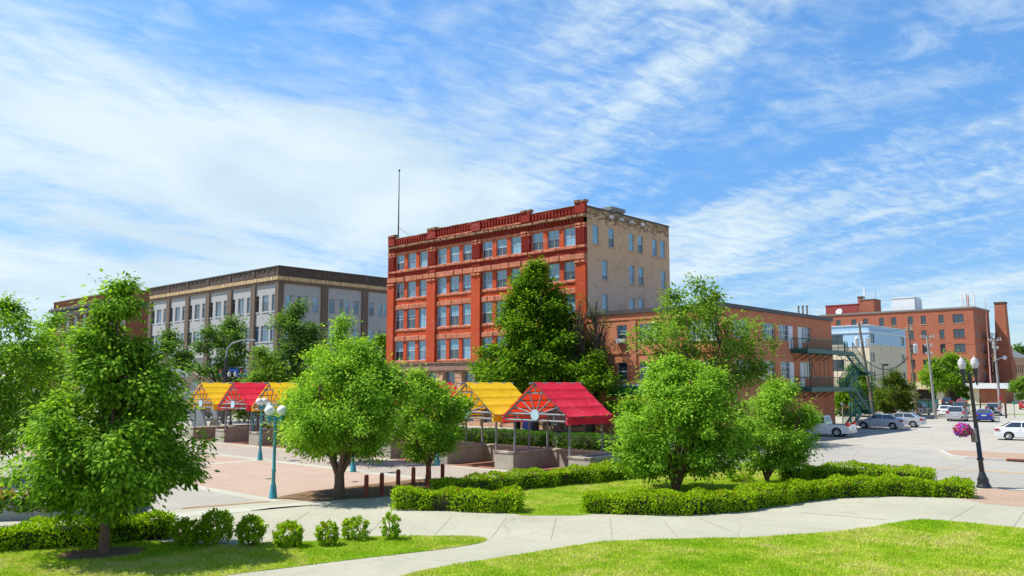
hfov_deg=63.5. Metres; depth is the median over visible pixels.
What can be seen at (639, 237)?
window
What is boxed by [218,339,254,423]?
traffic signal
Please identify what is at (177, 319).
window
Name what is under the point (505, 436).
hedge
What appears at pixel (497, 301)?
window
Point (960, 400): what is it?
parked car
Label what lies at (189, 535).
shrub
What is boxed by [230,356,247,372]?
window
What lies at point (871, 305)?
roof stair house
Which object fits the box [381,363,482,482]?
tree
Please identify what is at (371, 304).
window
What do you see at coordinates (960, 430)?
flower basket
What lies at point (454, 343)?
window
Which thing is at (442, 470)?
bollard
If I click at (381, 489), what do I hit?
bollard
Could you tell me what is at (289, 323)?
leafy tree
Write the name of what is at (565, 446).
plant
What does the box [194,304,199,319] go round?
window
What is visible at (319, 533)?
shrub
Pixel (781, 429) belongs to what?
round tree
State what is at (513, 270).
window
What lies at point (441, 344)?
window
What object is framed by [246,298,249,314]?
window
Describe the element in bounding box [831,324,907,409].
apartment block
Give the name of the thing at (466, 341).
window
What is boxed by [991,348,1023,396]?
mill building
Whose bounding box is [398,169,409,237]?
flagpole
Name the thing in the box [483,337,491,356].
window
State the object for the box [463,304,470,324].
window
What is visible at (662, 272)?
window
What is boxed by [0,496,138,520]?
retaining wall
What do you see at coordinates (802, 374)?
door
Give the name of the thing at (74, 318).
window
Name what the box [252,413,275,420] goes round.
parked car
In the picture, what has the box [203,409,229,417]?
parked car
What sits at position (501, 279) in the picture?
window
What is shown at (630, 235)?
window
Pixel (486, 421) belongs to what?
window
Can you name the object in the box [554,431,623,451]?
hedge
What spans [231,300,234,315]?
window
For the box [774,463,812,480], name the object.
hedge
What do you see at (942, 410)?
parked car
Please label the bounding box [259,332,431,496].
forked tree
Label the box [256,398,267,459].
globe lamp
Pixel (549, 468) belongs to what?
recess paving
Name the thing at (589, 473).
hedge
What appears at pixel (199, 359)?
window
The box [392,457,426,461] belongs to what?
recess paving
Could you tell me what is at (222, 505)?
paving joint
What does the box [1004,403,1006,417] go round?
wooden post
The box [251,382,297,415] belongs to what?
canopy
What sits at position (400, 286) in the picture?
window
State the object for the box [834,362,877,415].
bushy tree
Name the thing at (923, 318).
window
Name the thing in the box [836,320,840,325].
window
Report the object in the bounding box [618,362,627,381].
window
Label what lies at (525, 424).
drop box
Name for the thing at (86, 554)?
mulch ring
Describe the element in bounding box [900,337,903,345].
window
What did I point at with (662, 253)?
window
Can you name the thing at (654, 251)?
window
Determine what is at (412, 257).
window
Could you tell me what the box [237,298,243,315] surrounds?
window
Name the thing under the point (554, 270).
window
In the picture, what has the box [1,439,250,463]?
brick panel
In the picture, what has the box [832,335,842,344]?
window
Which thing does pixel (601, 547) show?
lawn
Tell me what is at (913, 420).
parked car
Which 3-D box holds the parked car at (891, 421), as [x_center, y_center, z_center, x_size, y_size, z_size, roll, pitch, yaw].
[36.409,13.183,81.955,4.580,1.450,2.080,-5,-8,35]
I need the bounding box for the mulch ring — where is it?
[55,546,146,560]
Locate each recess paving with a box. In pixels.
[222,441,248,444]
[262,445,285,448]
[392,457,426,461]
[446,460,494,468]
[517,466,565,472]
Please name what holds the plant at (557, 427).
on the pavement at (556, 431)
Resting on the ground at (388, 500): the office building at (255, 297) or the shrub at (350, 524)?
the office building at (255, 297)
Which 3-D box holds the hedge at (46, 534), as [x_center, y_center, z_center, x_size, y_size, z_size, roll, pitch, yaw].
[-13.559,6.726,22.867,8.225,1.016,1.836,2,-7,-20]
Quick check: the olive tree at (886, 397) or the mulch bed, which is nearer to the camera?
the mulch bed
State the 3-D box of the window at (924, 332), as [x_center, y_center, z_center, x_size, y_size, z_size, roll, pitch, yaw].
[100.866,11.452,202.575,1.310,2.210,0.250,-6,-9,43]
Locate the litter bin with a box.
[513,421,520,428]
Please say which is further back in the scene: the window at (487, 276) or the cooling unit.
the cooling unit
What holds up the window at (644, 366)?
in the brick building at (807, 349)
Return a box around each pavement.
[394,423,623,437]
[938,449,1023,461]
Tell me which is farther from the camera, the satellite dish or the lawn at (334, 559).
the satellite dish
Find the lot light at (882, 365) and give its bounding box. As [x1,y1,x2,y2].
[881,364,888,383]
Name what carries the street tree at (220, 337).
on the street
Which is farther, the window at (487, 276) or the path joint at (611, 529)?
the window at (487, 276)
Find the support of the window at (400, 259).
in the brick building at (446, 287)
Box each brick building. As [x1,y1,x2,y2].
[49,289,149,391]
[386,199,669,431]
[585,303,873,436]
[819,306,999,382]
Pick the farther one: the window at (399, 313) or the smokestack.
the smokestack
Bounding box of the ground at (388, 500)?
[0,384,1023,527]
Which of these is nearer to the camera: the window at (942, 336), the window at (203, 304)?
the window at (203, 304)
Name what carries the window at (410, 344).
in the brick building at (446, 287)
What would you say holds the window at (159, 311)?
in the office building at (255, 297)
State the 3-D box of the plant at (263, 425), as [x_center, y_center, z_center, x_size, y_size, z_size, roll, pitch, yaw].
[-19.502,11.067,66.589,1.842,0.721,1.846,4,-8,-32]
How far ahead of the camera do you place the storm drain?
47.40 m
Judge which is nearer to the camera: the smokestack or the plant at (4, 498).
the plant at (4, 498)
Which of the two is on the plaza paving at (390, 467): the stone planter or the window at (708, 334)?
the stone planter
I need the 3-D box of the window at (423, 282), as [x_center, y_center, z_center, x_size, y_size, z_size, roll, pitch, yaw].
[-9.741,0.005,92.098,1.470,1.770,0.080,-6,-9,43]
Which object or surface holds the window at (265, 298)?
in the office building at (255, 297)
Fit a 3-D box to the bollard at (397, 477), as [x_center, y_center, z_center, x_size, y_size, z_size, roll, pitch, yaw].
[-4.796,8.081,34.861,0.150,0.875,0.108,-5,-8,35]
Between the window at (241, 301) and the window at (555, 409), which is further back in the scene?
the window at (241, 301)
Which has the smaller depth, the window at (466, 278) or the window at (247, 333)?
the window at (466, 278)
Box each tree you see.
[0,268,224,552]
[0,290,81,461]
[0,305,97,460]
[153,324,201,380]
[183,312,251,421]
[228,343,294,426]
[239,294,335,421]
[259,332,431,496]
[287,308,371,452]
[369,329,385,373]
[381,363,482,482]
[465,255,592,430]
[557,342,629,432]
[560,292,621,432]
[596,348,763,491]
[620,271,784,403]
[726,372,829,482]
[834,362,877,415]
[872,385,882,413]
[873,367,925,413]
[916,349,973,396]
[953,379,970,399]
[1005,374,1023,400]
[1012,342,1023,357]
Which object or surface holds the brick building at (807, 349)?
on the ground at (388, 500)
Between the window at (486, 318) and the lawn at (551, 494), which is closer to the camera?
the lawn at (551, 494)
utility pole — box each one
[854,321,874,414]
[905,326,918,413]
[921,334,936,414]
[988,337,1006,405]
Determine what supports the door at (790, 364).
in the brick building at (807, 349)
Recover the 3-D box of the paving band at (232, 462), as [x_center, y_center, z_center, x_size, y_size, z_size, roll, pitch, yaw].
[-17.626,9.737,45.474,0.600,0.001,8.100,-6,-9,43]
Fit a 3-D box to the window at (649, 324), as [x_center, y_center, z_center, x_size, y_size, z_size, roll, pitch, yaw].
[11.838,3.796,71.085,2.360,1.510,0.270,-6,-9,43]
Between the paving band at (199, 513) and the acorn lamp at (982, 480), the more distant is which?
the acorn lamp at (982, 480)
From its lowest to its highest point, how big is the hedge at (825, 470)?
1.086 m
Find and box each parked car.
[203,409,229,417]
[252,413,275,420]
[856,414,906,428]
[893,412,926,426]
[937,405,951,414]
[941,397,953,405]
[953,402,969,411]
[956,399,967,403]
[976,409,995,421]
[985,403,1002,415]
[1018,401,1023,408]
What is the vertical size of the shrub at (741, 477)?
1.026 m
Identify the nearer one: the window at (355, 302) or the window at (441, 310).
the window at (441, 310)
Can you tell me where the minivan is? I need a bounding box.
[946,406,968,420]
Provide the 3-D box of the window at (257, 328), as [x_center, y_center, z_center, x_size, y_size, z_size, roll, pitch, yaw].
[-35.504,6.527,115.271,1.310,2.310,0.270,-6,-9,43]
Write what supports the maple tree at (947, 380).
on the ground at (388, 500)
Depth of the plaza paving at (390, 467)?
46.49 m
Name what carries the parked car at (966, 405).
on the ground at (388, 500)
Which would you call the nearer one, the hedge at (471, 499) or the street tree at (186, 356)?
the hedge at (471, 499)
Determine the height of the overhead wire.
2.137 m
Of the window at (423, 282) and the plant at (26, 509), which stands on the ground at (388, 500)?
the plant at (26, 509)
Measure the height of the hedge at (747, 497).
0.975 m
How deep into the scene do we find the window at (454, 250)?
89.14 m
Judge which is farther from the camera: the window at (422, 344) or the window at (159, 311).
the window at (159, 311)
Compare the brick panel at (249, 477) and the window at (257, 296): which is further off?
the window at (257, 296)
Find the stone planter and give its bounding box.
[185,423,674,470]
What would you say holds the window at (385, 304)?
in the office building at (255, 297)
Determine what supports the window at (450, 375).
in the brick building at (446, 287)
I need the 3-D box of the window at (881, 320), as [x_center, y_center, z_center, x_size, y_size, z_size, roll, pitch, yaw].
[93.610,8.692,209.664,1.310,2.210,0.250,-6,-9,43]
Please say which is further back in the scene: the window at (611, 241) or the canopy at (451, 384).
the window at (611, 241)
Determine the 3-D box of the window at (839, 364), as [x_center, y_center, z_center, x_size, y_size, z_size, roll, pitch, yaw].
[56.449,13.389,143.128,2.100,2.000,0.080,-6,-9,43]
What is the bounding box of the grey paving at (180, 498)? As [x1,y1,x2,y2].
[0,455,254,512]
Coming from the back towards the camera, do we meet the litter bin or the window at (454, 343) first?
the window at (454, 343)
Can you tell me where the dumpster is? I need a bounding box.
[917,399,938,411]
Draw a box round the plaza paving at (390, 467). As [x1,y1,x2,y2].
[171,431,523,478]
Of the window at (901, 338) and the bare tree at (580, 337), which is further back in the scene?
the window at (901, 338)
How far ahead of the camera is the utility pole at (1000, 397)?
120.02 m
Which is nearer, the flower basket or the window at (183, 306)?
the flower basket
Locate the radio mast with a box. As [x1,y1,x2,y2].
[985,300,990,382]
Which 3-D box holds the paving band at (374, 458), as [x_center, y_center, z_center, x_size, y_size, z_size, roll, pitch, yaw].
[-11.778,10.595,52.979,45.500,0.001,0.530,-6,-9,43]
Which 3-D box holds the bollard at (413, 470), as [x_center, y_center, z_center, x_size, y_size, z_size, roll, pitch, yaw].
[-4.271,8.191,35.824,0.150,0.875,0.108,-5,-8,35]
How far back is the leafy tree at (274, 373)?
69.20 m
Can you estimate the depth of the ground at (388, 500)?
31.36 m
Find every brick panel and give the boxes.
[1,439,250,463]
[159,461,410,500]
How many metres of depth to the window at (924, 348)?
202.30 m
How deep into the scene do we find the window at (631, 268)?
82.00 m
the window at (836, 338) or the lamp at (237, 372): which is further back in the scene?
the window at (836, 338)
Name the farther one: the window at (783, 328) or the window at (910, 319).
the window at (910, 319)
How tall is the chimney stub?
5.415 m
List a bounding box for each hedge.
[0,509,177,551]
[388,484,527,513]
[429,456,691,490]
[462,426,555,446]
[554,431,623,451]
[578,473,977,515]
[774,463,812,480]
[805,460,938,482]
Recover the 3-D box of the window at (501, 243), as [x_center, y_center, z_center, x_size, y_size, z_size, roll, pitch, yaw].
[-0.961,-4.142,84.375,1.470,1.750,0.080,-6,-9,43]
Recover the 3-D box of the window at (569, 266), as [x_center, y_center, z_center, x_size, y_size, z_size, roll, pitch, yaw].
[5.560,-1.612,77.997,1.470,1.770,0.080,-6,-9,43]
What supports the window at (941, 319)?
in the brick building at (963, 327)
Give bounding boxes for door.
[787,326,792,348]
[788,362,794,384]
[797,327,801,348]
[800,363,804,385]
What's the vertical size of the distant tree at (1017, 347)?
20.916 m
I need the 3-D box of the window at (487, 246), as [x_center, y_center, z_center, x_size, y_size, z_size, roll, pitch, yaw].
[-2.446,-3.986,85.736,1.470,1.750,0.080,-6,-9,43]
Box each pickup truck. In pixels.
[802,415,856,436]
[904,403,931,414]
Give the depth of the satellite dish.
218.46 m
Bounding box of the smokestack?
[993,302,1016,382]
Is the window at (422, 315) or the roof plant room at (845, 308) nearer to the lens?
the window at (422, 315)
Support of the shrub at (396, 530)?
on the lawn at (334, 559)
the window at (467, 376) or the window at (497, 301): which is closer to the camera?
the window at (497, 301)
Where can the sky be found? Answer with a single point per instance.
(815, 154)
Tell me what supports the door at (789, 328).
in the brick building at (807, 349)
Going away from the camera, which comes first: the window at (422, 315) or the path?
the path
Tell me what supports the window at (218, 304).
in the office building at (255, 297)
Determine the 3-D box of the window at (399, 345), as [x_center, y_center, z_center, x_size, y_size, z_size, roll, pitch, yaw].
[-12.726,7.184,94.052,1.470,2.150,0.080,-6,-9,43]
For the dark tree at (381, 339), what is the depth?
96.90 m
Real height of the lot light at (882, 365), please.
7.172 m
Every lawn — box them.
[0,536,486,575]
[405,520,1023,575]
[515,470,777,514]
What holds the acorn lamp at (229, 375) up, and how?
on the street
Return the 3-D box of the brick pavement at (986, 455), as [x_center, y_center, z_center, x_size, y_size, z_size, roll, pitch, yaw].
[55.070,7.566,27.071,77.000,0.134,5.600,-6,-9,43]
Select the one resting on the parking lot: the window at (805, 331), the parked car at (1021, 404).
the parked car at (1021, 404)
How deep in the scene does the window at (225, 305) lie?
122.14 m
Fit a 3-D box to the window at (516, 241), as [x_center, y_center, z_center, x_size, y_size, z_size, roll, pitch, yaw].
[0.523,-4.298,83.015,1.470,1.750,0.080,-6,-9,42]
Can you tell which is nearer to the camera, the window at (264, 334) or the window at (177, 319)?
the window at (264, 334)
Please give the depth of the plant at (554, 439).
46.48 m
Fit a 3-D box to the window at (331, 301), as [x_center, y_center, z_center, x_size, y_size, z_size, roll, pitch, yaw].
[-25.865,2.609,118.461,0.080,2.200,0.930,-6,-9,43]
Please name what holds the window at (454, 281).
in the brick building at (446, 287)
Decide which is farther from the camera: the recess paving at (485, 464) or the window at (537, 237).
the window at (537, 237)
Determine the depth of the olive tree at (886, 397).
105.86 m
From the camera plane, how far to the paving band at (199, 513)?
30.05 m
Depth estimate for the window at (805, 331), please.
77.69 m
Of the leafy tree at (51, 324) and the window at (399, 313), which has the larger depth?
the window at (399, 313)
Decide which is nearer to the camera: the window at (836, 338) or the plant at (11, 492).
the plant at (11, 492)
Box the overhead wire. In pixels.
[859,353,907,369]
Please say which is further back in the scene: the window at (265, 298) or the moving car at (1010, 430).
the window at (265, 298)
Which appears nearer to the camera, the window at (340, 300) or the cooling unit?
the window at (340, 300)
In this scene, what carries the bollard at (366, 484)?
on the mulch bed
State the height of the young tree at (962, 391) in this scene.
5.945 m
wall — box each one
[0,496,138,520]
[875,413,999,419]
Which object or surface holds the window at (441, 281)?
in the brick building at (446, 287)
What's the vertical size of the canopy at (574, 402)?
3.642 m
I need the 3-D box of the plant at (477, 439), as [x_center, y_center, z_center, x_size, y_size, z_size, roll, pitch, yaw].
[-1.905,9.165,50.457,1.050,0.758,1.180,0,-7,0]
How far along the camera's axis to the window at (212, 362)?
123.24 m
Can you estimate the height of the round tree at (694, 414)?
6.055 m
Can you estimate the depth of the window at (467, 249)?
87.82 m
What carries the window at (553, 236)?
in the brick building at (446, 287)
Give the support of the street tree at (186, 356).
on the street
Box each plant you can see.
[0,484,40,513]
[0,486,16,513]
[11,485,56,515]
[258,422,278,428]
[473,432,488,443]
[536,433,560,447]
[548,422,563,432]
[557,438,575,448]
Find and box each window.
[73,316,76,330]
[157,309,161,323]
[175,307,179,321]
[181,306,184,321]
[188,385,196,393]
[189,358,202,373]
[192,332,198,346]
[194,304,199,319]
[203,304,204,318]
[208,357,222,370]
[209,303,212,318]
[214,301,220,317]
[223,301,226,316]
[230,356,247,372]
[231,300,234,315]
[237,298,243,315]
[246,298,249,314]
[246,327,248,343]
[254,327,258,342]
[255,296,258,313]
[259,326,268,342]
[261,295,268,312]
[270,325,273,341]
[271,294,274,311]
[285,295,290,310]
[312,297,317,312]
[329,298,333,313]
[339,299,342,313]
[345,300,348,314]
[354,301,358,315]
[368,330,372,342]
[369,302,373,316]
[378,303,381,316]
[383,303,386,317]
[395,342,402,360]
[396,283,403,298]
[396,310,403,329]
[397,255,404,270]
[407,309,414,328]
[407,341,414,359]
[408,253,415,268]
[408,281,415,296]
[419,308,425,327]
[419,340,425,359]
[420,251,426,266]
[420,280,425,295]
[429,372,436,379]
[437,339,445,359]
[438,248,446,264]
[438,277,445,293]
[438,306,445,326]
[446,372,454,381]
[450,276,458,292]
[450,305,458,325]
[450,339,458,358]
[451,246,458,262]
[463,244,471,260]
[463,274,470,291]
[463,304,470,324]
[463,338,470,358]
[465,372,473,381]
[483,241,491,257]
[483,272,491,288]
[483,302,491,323]
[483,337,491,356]
[484,410,492,422]
[497,238,506,255]
[497,270,506,287]
[497,301,506,322]
[497,336,506,345]
[512,236,520,253]
[512,268,519,283]
[533,232,542,250]
[548,230,558,248]
[548,263,558,281]
[548,409,558,425]
[564,227,574,246]
[565,261,574,280]
[565,294,574,317]
[592,224,599,245]
[602,260,608,280]
[602,294,606,310]
[608,228,615,248]
[617,325,626,338]
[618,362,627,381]
[628,233,634,252]
[629,265,635,285]
[630,298,633,308]
[637,235,643,254]
[638,267,644,286]
[638,323,658,340]
[639,298,642,308]
[640,362,654,380]
[652,239,657,257]
[660,240,665,259]
[661,271,664,289]
[688,318,717,340]
[733,320,748,336]
[735,359,749,376]
[760,361,773,378]
[762,323,773,339]
[779,324,788,340]
[781,361,788,377]
[797,326,809,342]
[800,362,810,376]
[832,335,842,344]
[833,360,844,370]
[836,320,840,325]
[870,334,873,342]
[870,352,874,361]
[879,318,883,325]
[891,317,896,325]
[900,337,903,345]
[908,316,912,324]
[910,331,913,339]
[921,316,925,324]
[922,330,926,338]
[922,345,926,353]
[939,315,943,323]
[939,330,944,338]
[940,344,945,352]
[952,314,963,323]
[953,329,964,337]
[954,343,965,352]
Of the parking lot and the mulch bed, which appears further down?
the mulch bed
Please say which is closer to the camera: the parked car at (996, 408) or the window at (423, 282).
the window at (423, 282)
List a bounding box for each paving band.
[0,452,282,501]
[173,500,337,517]
[182,439,534,473]
[185,450,431,478]
[203,460,259,464]
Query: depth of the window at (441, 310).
89.73 m
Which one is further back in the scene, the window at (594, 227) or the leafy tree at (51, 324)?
the window at (594, 227)
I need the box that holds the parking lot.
[805,410,1023,452]
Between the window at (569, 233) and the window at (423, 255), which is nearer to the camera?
the window at (569, 233)
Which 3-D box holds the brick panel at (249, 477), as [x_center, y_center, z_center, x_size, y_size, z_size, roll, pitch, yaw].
[-11.724,9.115,40.035,15.500,0.001,8.100,-6,-9,43]
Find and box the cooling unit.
[891,297,921,310]
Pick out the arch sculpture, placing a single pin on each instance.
(201, 419)
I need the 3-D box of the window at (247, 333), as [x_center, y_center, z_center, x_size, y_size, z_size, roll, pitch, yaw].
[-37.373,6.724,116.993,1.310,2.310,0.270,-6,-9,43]
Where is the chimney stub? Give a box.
[857,296,863,312]
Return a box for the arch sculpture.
[79,359,223,426]
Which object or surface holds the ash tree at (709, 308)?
on the ground at (388, 500)
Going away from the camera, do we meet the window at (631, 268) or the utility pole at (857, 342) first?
the window at (631, 268)
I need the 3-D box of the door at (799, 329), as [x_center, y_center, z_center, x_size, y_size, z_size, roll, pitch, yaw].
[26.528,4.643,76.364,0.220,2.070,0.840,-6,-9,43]
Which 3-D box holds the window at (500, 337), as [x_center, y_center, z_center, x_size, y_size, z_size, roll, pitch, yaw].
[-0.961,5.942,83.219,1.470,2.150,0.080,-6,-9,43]
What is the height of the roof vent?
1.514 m
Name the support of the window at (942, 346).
in the brick building at (963, 327)
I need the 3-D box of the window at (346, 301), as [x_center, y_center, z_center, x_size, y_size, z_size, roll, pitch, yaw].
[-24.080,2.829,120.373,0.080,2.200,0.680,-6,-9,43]
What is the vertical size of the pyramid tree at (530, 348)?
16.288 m
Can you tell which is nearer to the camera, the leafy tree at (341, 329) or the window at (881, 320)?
the leafy tree at (341, 329)
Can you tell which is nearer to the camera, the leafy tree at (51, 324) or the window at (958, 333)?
the leafy tree at (51, 324)
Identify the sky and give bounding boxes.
[0,0,1023,381]
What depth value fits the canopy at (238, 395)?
62.31 m
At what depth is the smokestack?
201.61 m
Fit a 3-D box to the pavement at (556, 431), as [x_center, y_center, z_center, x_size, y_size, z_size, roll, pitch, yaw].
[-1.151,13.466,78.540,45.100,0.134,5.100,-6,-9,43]
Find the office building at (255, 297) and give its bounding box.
[146,265,387,414]
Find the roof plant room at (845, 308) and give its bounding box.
[826,303,858,313]
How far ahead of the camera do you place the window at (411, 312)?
93.19 m
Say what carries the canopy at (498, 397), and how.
on the stone planter
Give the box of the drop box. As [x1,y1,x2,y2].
[523,421,531,429]
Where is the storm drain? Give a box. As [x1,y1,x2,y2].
[1006,458,1023,461]
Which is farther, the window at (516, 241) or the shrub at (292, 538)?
the window at (516, 241)
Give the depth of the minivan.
97.19 m
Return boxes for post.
[252,411,254,430]
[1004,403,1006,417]
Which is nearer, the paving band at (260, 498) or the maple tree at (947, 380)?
the paving band at (260, 498)
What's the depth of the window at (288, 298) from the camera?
113.34 m
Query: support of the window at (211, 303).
in the office building at (255, 297)
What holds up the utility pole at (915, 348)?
on the ground at (388, 500)
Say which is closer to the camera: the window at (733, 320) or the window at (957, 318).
the window at (733, 320)
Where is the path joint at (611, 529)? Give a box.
[296,506,1023,539]
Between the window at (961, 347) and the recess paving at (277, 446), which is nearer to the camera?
the recess paving at (277, 446)
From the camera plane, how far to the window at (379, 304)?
124.82 m
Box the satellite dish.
[836,309,842,313]
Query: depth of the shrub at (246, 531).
22.87 m
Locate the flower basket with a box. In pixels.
[952,416,972,437]
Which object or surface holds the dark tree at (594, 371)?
on the ground at (388, 500)
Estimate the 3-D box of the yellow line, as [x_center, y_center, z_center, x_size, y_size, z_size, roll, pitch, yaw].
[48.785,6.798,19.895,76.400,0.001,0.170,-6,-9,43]
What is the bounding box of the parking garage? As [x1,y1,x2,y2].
[908,382,1019,403]
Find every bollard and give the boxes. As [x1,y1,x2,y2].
[364,475,368,496]
[379,473,383,494]
[396,469,399,486]
[411,467,415,486]
[426,466,429,486]
[441,463,444,477]
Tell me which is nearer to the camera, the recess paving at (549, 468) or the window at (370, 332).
the recess paving at (549, 468)
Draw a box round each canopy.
[189,382,248,428]
[217,382,266,431]
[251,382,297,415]
[386,382,466,442]
[451,382,529,449]
[502,382,612,455]
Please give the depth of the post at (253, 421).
62.73 m
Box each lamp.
[228,371,236,424]
[236,371,246,421]
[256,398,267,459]
[264,406,286,498]
[350,457,355,471]
[434,453,439,465]
[958,355,991,488]
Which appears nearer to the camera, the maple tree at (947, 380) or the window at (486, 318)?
the window at (486, 318)
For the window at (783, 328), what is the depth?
74.22 m
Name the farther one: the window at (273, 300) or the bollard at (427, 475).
the window at (273, 300)
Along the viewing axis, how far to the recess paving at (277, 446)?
58.87 m
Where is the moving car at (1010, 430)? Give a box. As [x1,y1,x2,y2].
[994,421,1023,439]
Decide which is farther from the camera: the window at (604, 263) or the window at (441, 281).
the window at (441, 281)
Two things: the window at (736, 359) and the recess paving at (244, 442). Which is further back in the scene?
the window at (736, 359)
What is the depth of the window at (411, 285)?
93.51 m
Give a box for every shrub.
[169,516,200,545]
[196,507,234,545]
[234,514,268,545]
[272,519,304,547]
[313,519,339,544]
[340,515,370,539]
[378,508,401,540]
[726,463,757,481]
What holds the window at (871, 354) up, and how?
in the apartment block
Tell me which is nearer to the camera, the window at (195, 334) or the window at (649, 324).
the window at (649, 324)
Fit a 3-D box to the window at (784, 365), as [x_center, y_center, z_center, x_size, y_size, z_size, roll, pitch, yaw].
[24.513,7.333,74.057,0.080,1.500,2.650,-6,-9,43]
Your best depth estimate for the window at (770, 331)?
72.17 m
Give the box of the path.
[145,496,1023,575]
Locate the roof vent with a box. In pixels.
[797,305,807,313]
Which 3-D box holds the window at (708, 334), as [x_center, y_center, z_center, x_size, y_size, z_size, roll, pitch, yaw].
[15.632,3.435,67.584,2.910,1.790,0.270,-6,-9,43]
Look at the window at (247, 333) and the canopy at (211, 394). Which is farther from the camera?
the window at (247, 333)
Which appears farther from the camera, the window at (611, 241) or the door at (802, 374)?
the window at (611, 241)
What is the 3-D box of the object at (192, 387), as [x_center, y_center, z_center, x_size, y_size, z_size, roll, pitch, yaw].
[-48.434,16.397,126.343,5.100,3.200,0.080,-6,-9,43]
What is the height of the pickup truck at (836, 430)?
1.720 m
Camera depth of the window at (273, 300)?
113.22 m
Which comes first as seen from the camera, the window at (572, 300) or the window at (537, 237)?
the window at (572, 300)
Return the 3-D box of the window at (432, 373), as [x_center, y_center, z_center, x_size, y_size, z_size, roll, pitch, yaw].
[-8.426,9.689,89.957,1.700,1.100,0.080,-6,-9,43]
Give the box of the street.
[24,411,1023,488]
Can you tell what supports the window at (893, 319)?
in the brick building at (963, 327)
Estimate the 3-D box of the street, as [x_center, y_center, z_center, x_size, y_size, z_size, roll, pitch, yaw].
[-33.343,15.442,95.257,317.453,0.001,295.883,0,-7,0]
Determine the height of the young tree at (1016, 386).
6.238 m
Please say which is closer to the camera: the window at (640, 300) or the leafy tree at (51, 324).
the leafy tree at (51, 324)
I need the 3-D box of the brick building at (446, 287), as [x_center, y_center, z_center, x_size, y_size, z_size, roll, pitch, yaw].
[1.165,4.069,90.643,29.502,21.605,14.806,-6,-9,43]
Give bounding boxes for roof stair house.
[859,299,880,311]
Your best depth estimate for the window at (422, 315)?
91.88 m
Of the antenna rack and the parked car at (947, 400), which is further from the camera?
the antenna rack
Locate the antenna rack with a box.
[960,294,974,306]
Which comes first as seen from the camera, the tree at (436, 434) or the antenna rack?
the tree at (436, 434)
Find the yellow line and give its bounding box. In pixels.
[898,465,1023,473]
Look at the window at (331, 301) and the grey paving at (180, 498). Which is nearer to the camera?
the grey paving at (180, 498)
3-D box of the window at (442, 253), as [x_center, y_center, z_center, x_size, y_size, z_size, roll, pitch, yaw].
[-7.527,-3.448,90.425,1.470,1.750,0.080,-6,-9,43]
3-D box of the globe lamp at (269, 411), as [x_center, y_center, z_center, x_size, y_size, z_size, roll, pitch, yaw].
[-9.381,6.457,32.689,0.870,3.600,0.394,1,-7,-8]
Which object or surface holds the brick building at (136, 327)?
on the ground at (388, 500)
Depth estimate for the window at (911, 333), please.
204.54 m
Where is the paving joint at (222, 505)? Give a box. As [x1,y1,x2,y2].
[182,501,269,508]
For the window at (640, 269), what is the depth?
83.17 m
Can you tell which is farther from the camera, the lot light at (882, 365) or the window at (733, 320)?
the lot light at (882, 365)
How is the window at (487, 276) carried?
in the brick building at (446, 287)
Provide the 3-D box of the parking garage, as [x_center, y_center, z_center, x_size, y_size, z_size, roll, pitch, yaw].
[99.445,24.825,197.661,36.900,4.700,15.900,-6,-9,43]
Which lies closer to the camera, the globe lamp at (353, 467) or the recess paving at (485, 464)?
the globe lamp at (353, 467)
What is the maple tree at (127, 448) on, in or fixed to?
on the mulch ring
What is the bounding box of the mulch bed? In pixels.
[281,479,432,500]
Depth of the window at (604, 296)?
78.38 m
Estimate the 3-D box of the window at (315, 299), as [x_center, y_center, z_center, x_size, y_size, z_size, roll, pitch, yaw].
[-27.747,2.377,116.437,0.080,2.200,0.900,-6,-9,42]
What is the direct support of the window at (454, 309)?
in the brick building at (446, 287)
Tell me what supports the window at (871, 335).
in the apartment block
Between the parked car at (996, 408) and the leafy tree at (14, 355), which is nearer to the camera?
the leafy tree at (14, 355)
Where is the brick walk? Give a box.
[962,488,1023,506]
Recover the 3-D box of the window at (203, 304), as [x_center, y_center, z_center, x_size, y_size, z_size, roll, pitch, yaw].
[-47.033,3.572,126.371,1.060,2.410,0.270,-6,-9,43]
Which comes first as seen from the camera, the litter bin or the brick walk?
the brick walk
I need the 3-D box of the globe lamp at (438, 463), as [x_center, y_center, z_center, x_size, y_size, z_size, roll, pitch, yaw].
[-4.106,7.938,45.607,0.394,3.600,0.870,-2,-7,20]
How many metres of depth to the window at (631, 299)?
81.68 m
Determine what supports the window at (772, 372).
in the brick building at (807, 349)
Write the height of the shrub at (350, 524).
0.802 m
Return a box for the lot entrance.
[755,445,945,457]
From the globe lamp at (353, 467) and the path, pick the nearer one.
the path
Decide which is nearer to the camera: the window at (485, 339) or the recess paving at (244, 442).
the recess paving at (244, 442)
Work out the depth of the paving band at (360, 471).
45.35 m

